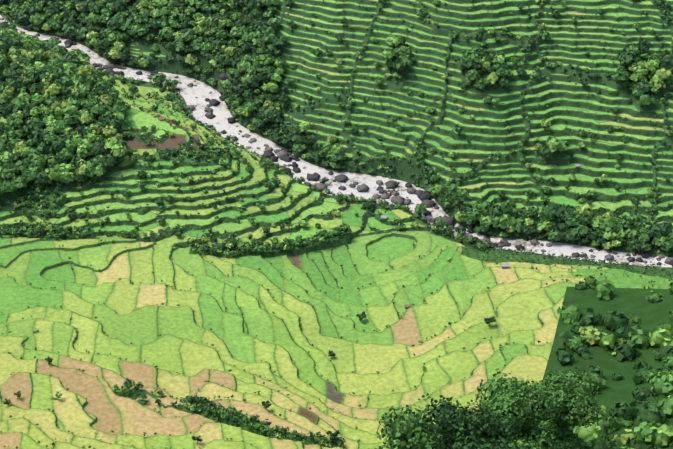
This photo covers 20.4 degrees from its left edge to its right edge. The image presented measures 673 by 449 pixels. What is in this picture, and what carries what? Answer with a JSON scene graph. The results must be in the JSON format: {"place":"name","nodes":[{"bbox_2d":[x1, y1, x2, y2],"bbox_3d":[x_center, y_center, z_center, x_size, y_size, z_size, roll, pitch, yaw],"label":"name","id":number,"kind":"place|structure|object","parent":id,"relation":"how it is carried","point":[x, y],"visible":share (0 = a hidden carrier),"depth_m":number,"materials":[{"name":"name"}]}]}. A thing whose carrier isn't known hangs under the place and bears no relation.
{"place":"outdoors","nodes":[
{"label":"outdoors","id":0,"kind":"place"},
{"bbox_2d":[0,0,672,448],"bbox_3d":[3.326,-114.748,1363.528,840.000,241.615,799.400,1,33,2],"label":"terrain","id":1,"kind":"structure","parent":0,"point":[102,416],"depth_m":1352.73,"materials":[{"name":"green plant"}]},
{"bbox_2d":[4,398,10,404],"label":"tree","id":2,"kind":"object","parent":1,"relation":"on","point":[7,402],"visible":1,"depth_m":1180.53,"materials":[{"name":"green plant"}]},
{"bbox_2d":[14,391,20,398],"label":"tree","id":3,"kind":"object","parent":1,"relation":"on","point":[18,394],"visible":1,"depth_m":1186.96,"materials":[{"name":"green plant"}]},
{"bbox_2d":[45,357,52,364],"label":"tree","id":4,"kind":"object","parent":1,"relation":"on","point":[48,359],"visible":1,"depth_m":1220.36,"materials":[{"name":"green plant"}]},
{"bbox_2d":[0,61,121,199],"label":"scrub leaves","id":5,"kind":"object","parent":1,"relation":"on","point":[57,183],"visible":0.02,"depth_m":1408.79,"materials":[{"name":"green plant"}]},
{"bbox_2d":[1,52,120,199],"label":"scrub crowns","id":6,"kind":"object","parent":1,"relation":"on","point":[2,195],"visible":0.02,"depth_m":1397.47,"materials":[{"name":"green plant"}]},
{"bbox_2d":[0,22,126,198],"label":"forest","id":7,"kind":"object","parent":1,"relation":"on","point":[70,72],"depth_m":1434.15,"materials":[{"name":"green plant"}]},
{"bbox_2d":[192,435,202,443],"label":"tree","id":8,"kind":"object","parent":1,"relation":"on","point":[197,439],"visible":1,"depth_m":1150.33,"materials":[{"name":"green plant"}]},
{"bbox_2d":[0,80,428,246],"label":"shrubs","id":9,"kind":"object","parent":1,"relation":"on","point":[265,167],"visible":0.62,"depth_m":1400.55,"materials":[{"name":"green plant"}]},
{"bbox_2d":[24,76,405,242],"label":"terrace trees","id":10,"kind":"object","parent":1,"relation":"on","point":[266,229],"depth_m":1397.96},
{"bbox_2d":[2,217,480,442],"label":"shrubs","id":11,"kind":"object","parent":1,"relation":"on","point":[259,249],"depth_m":1353.13,"materials":[{"name":"green plant"}]},
{"bbox_2d":[0,220,489,446],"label":"hedgerow bushes","id":12,"kind":"object","parent":1,"relation":"on","point":[247,245],"visible":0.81,"depth_m":1352.65,"materials":[{"name":"green plant"}]},
{"bbox_2d":[261,400,270,408],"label":"tree","id":13,"kind":"object","parent":1,"relation":"on","point":[266,405],"visible":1,"depth_m":1181.23,"materials":[{"name":"green plant"}]},
{"bbox_2d":[320,177,328,183],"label":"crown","id":14,"kind":"object","parent":1,"relation":"on","point":[323,180],"visible":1,"depth_m":1433.07,"materials":[{"name":"green plant"}]},
{"bbox_2d":[328,350,335,358],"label":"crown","id":15,"kind":"object","parent":1,"relation":"on","point":[330,353],"visible":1,"depth_m":1245.86,"materials":[{"name":"green plant"}]},
{"bbox_2d":[326,430,339,440],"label":"tree","id":16,"kind":"object","parent":1,"relation":"on","point":[334,435],"visible":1,"depth_m":1157.18,"materials":[{"name":"green plant"}]},
{"bbox_2d":[0,13,672,266],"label":"rocks","id":17,"kind":"object","parent":1,"relation":"on","point":[424,197],"visible":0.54,"depth_m":1433.18,"materials":[{"name":"grey stone"}]},
{"bbox_2d":[0,0,672,247],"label":"bushes","id":18,"kind":"object","parent":1,"relation":"on","point":[353,146],"visible":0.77,"depth_m":1433.86,"materials":[{"name":"green plant"}]},
{"bbox_2d":[0,229,672,448],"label":"shrubs","id":19,"kind":"object","parent":1,"relation":"on","point":[427,394],"visible":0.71,"depth_m":1266.56,"materials":[{"name":"green plant"}]},
{"bbox_2d":[0,0,672,255],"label":"forest","id":20,"kind":"object","parent":1,"relation":"on","point":[550,147],"depth_m":1490.74,"materials":[{"name":"green plant"}]},
{"bbox_2d":[356,312,366,319],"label":"tree","id":21,"kind":"object","parent":1,"relation":"on","point":[362,315],"visible":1,"depth_m":1284.11,"materials":[{"name":"green plant"}]},
{"bbox_2d":[134,0,672,227],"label":"shrubs","id":22,"kind":"object","parent":1,"relation":"on","point":[491,104],"visible":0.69,"depth_m":1460.09,"materials":[{"name":"green plant"}]},
{"bbox_2d":[150,0,672,219],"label":"terrace trees","id":23,"kind":"object","parent":1,"relation":"on","point":[489,99],"depth_m":1458.22,"materials":[{"name":"green plant"}]},
{"bbox_2d":[484,316,495,326],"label":"tree","id":24,"kind":"object","parent":1,"relation":"on","point":[489,320],"visible":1,"depth_m":1270.79,"materials":[{"name":"green plant"}]},
{"bbox_2d":[501,263,507,268],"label":"hut","id":25,"kind":"object","parent":1,"relation":"on","point":[504,265],"visible":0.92,"depth_m":1338.31,"materials":[{"name":"white"}]},
{"bbox_2d":[461,239,672,278],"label":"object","id":26,"kind":"object","parent":1,"relation":"on","point":[589,262],"visible":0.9,"depth_m":1352.92,"materials":[{"name":"green plant"}]},
{"bbox_2d":[463,239,672,278],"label":"bushes","id":27,"kind":"object","parent":1,"relation":"on","point":[514,250],"visible":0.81,"depth_m":1354.59,"materials":[{"name":"green plant"}]},
{"bbox_2d":[0,15,672,266],"bbox_3d":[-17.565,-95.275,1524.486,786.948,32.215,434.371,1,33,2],"label":"river","id":28,"kind":"structure","parent":0,"point":[221,111],"depth_m":1453.45,"materials":[{"name":"liquid"}]},
{"bbox_2d":[543,287,672,448],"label":"hill","id":29,"kind":"structure","parent":0,"point":[630,303],"depth_m":352.76,"materials":[{"name":"green plant"}]},
{"bbox_2d":[368,404,444,448],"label":"tree","id":30,"kind":"object","parent":29,"relation":"on","point":[404,429],"visible":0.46,"depth_m":261.99,"materials":[{"name":"green plant"}]},
{"bbox_2d":[413,395,520,448],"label":"tree","id":31,"kind":"object","parent":29,"relation":"on","point":[452,422],"visible":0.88,"depth_m":253.49,"materials":[{"name":"green plant"}]},
{"bbox_2d":[447,436,498,448],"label":"tree","id":32,"kind":"object","parent":29,"relation":"on","point":[459,445],"visible":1,"depth_m":241.65,"materials":[{"name":"green plant"}]},
{"bbox_2d":[475,371,569,448],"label":"tree","id":33,"kind":"object","parent":29,"relation":"on","point":[519,402],"visible":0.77,"depth_m":266.49,"materials":[{"name":"green plant"}]},
{"bbox_2d":[521,367,601,448],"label":"tree","id":34,"kind":"object","parent":29,"relation":"on","point":[572,400],"visible":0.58,"depth_m":292.10,"materials":[{"name":"green plant"}]},
{"bbox_2d":[556,275,672,448],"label":"hill bushes","id":35,"kind":"object","parent":29,"relation":"on","point":[650,416],"visible":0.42,"depth_m":338.02,"materials":[{"name":"green plant"}]}
]}

